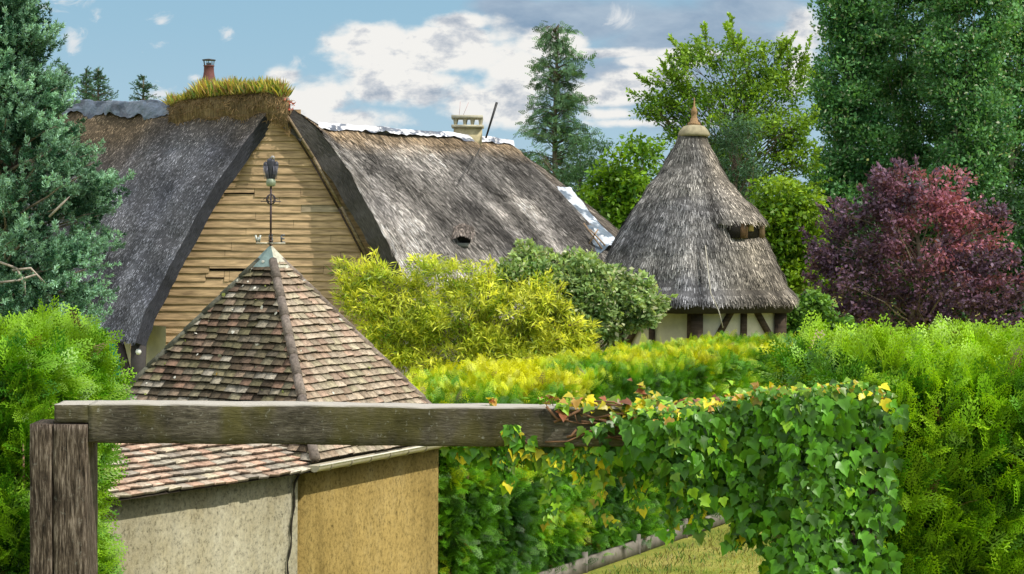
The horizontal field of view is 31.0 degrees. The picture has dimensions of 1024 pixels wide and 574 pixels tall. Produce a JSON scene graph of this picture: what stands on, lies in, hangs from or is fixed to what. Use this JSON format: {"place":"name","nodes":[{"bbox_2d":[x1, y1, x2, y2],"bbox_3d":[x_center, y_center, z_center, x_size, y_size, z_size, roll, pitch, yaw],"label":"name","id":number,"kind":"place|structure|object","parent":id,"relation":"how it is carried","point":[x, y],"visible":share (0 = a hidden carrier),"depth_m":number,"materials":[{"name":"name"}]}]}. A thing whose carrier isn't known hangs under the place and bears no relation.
{"place":"outdoors","nodes":[
{"label":"outdoors","id":0,"kind":"place"},
{"bbox_2d":[17,0,1023,194],"label":"sky","id":1,"kind":"structure","parent":0,"point":[397,64],"materials":[{"name":"blue"}]},
{"bbox_2d":[591,524,770,573],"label":"grass","id":2,"kind":"structure","parent":0,"point":[705,554],"depth_m":22.16,"materials":[{"name":"green plant"}]},
{"bbox_2d":[583,284,1004,573],"bbox_3d":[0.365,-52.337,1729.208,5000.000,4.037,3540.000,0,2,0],"label":"ground","id":3,"kind":"structure","parent":0,"point":[688,541],"depth_m":22.36,"materials":[{"name":"green plant"}]},
{"bbox_2d":[0,0,136,339],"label":"blue conifer","id":4,"kind":"object","parent":3,"relation":"on","point":[31,82],"visible":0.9,"depth_m":20.63,"materials":[{"name":"green plant"}]},
{"bbox_2d":[55,63,81,100],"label":"cedar tree","id":5,"kind":"object","parent":3,"relation":"on","point":[66,71],"visible":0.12,"depth_m":59.80,"materials":[{"name":"green plant"}]},
{"bbox_2d":[0,295,136,573],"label":"hedge","id":6,"kind":"object","parent":3,"relation":"on","point":[47,363],"visible":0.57,"depth_m":9.74,"materials":[{"name":"green plant"}]},
{"bbox_2d":[71,66,100,99],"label":"cedar tree","id":7,"kind":"object","parent":3,"relation":"on","point":[85,79],"visible":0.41,"depth_m":61.74,"materials":[{"name":"green plant"}]},
{"bbox_2d":[81,66,118,100],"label":"cedar tree","id":8,"kind":"object","parent":3,"relation":"on","point":[98,76],"visible":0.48,"depth_m":59.74,"materials":[{"name":"green plant"}]},
{"bbox_2d":[129,74,160,100],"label":"cedar tree","id":9,"kind":"object","parent":3,"relation":"on","point":[145,87],"visible":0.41,"depth_m":61.72,"materials":[{"name":"green plant"}]},
{"bbox_2d":[102,246,447,573],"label":"outbuilding","id":10,"kind":"structure","parent":3,"relation":"on","point":[270,323],"depth_m":17.34,"materials":[{"name":"ceramic"}]},
{"bbox_2d":[255,156,284,245],"bbox_3d":[-2.393,-0.842,18.264,0.223,0.921,0.226,2,2,32],"label":"weathervane","id":11,"kind":"object","parent":10,"relation":"on","point":[270,167],"visible":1,"depth_m":18.24,"materials":[{"name":"metal"}]},
{"bbox_2d":[20,59,618,384],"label":"thatched house","id":12,"kind":"structure","parent":3,"relation":"on","point":[190,217],"depth_m":34.14,"materials":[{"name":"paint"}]},
{"bbox_2d":[35,99,169,119],"bbox_3d":[-8.338,-3.566,37.206,4.875,0.544,0.438,2,2,37],"label":"plastic sheet","id":13,"kind":"object","parent":12,"relation":"on","point":[145,109],"visible":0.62,"depth_m":36.54,"materials":[{"name":"plastic"}]},
{"bbox_2d":[158,74,295,109],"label":"ridge plants","id":14,"kind":"object","parent":12,"relation":"on","point":[211,87],"visible":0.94,"depth_m":34.45,"materials":[{"name":"green plant"}]},
{"bbox_2d":[318,122,514,145],"bbox_3d":[-1.814,-2.947,36.259,5.000,0.387,0.395,-1,2,-39],"label":"plastic sheet","id":15,"kind":"object","parent":12,"relation":"on","point":[374,129],"visible":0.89,"depth_m":35.89,"materials":[{"name":"white plastic"}]},
{"bbox_2d":[558,186,614,252],"bbox_3d":[1.475,-1.377,36.974,1.611,1.380,0.682,2,2,35],"label":"plastic sheet","id":16,"kind":"object","parent":12,"relation":"on","point":[605,236],"visible":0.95,"depth_m":37.06,"materials":[{"name":"white plastic"}]},
{"bbox_2d":[583,223,602,248],"bbox_3d":[1.601,-1.009,36.486,0.393,0.526,0.030,0,2,0],"label":"batten","id":17,"kind":"object","parent":16,"relation":"attached to","point":[592,236],"visible":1,"depth_m":36.47,"materials":[{"name":"brown wood"}]},
{"bbox_2d":[590,229,605,245],"bbox_3d":[1.695,-0.981,36.487,0.332,0.343,0.030,0,2,0],"label":"batten","id":18,"kind":"object","parent":16,"relation":"attached to","point":[600,240],"visible":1,"depth_m":36.47,"materials":[{"name":"brown wood"}]},
{"bbox_2d":[29,400,879,573],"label":"gate frame","id":19,"kind":"object","parent":3,"relation":"on","point":[64,442],"visible":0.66,"depth_m":9.03,"materials":[{"name":"brown wood"}]},
{"bbox_2d":[439,376,910,573],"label":"climbing plant","id":20,"kind":"object","parent":19,"relation":"on","point":[823,481],"visible":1,"depth_m":8.93,"materials":[{"name":"green plant"}]},
{"bbox_2d":[325,247,602,376],"bbox_3d":[-0.787,1.276,29.070,4.488,3.838,1.658,0,2,0],"label":"willow bush","id":21,"kind":"object","parent":3,"relation":"on","point":[535,332],"visible":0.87,"depth_m":28.80,"materials":[{"name":"yellow plant"}]},
{"bbox_2d":[513,21,603,200],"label":"conifer","id":22,"kind":"object","parent":3,"relation":"on","point":[566,102],"visible":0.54,"depth_m":59.66,"materials":[{"name":"green plant"}]},
{"bbox_2d":[526,132,614,225],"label":"conifer","id":23,"kind":"object","parent":3,"relation":"on","point":[580,174],"visible":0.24,"depth_m":55.82,"materials":[{"name":"green plant"}]},
{"bbox_2d":[492,237,678,352],"bbox_3d":[1.133,1.193,29.621,3.081,3.974,1.648,0,2,0],"label":"elder bush","id":24,"kind":"object","parent":3,"relation":"on","point":[613,298],"visible":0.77,"depth_m":29.34,"materials":[{"name":"green plant"}]},
{"bbox_2d":[402,330,802,573],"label":"hedge","id":25,"kind":"object","parent":3,"relation":"on","point":[485,526],"visible":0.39,"depth_m":21.24,"materials":[{"name":"green plant"}]},
{"bbox_2d":[572,128,667,229],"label":"broadleaf tree","id":26,"kind":"object","parent":3,"relation":"on","point":[621,188],"visible":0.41,"depth_m":49.57,"materials":[{"name":"green plant"}]},
{"bbox_2d":[528,513,725,573],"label":"garden edging","id":27,"kind":"object","parent":3,"relation":"on","point":[621,553],"visible":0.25,"depth_m":22.24,"materials":[{"name":"concrete"}]},
{"bbox_2d":[604,98,798,347],"bbox_3d":[3.197,-0.101,33.012,4.063,6.573,4.273,0,2,0],"label":"thatched hut","id":28,"kind":"object","parent":3,"relation":"on","point":[691,232],"visible":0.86,"depth_m":31.79,"materials":[{"name":"plant"}]},
{"bbox_2d":[625,11,841,291],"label":"walnut tree","id":29,"kind":"object","parent":3,"relation":"on","point":[788,139],"visible":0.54,"depth_m":53.57,"materials":[{"name":"green plant"}]},
{"bbox_2d":[707,108,772,204],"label":"conifer","id":30,"kind":"object","parent":3,"relation":"on","point":[729,144],"visible":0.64,"depth_m":49.69,"materials":[{"name":"green plant"}]},
{"bbox_2d":[745,173,837,299],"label":"broadleaf tree","id":31,"kind":"object","parent":3,"relation":"on","point":[783,234],"visible":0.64,"depth_m":46.50,"materials":[{"name":"green plant"}]},
{"bbox_2d":[786,287,860,338],"bbox_3d":[6.460,1.443,40.052,2.302,2.912,1.338,0,2,0],"label":"laurel shrub","id":32,"kind":"object","parent":3,"relation":"on","point":[818,301],"visible":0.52,"depth_m":39.79,"materials":[{"name":"green plant"}]},
{"bbox_2d":[794,0,904,316],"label":"poplar tree","id":33,"kind":"object","parent":3,"relation":"on","point":[856,33],"visible":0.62,"depth_m":57.34,"materials":[{"name":"green plant"}]},
{"bbox_2d":[756,310,1023,573],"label":"hedge","id":34,"kind":"object","parent":3,"relation":"on","point":[958,388],"visible":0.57,"depth_m":9.54,"materials":[{"name":"green plant"}]},
{"bbox_2d":[798,155,1023,333],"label":"plum tree","id":35,"kind":"object","parent":3,"relation":"on","point":[888,209],"visible":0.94,"depth_m":43.75,"materials":[{"name":"purple plant"}]},
{"bbox_2d":[809,177,1023,334],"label":"broadleaf tree","id":36,"kind":"object","parent":3,"relation":"on","point":[1012,203],"visible":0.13,"depth_m":54.69,"materials":[{"name":"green plant"}]},
{"bbox_2d":[869,0,970,303],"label":"poplar tree","id":37,"kind":"object","parent":3,"relation":"on","point":[912,128],"visible":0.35,"depth_m":59.14,"materials":[{"name":"green plant"}]},
{"bbox_2d":[902,0,1023,318],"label":"poplar tree","id":38,"kind":"object","parent":3,"relation":"on","point":[972,112],"visible":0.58,"depth_m":56.24,"materials":[{"name":"green plant"}]},
{"bbox_2d":[973,0,1023,322],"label":"poplar tree","id":39,"kind":"object","parent":3,"relation":"on","point":[1015,171],"visible":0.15,"depth_m":58.12,"materials":[{"name":"green plant"}]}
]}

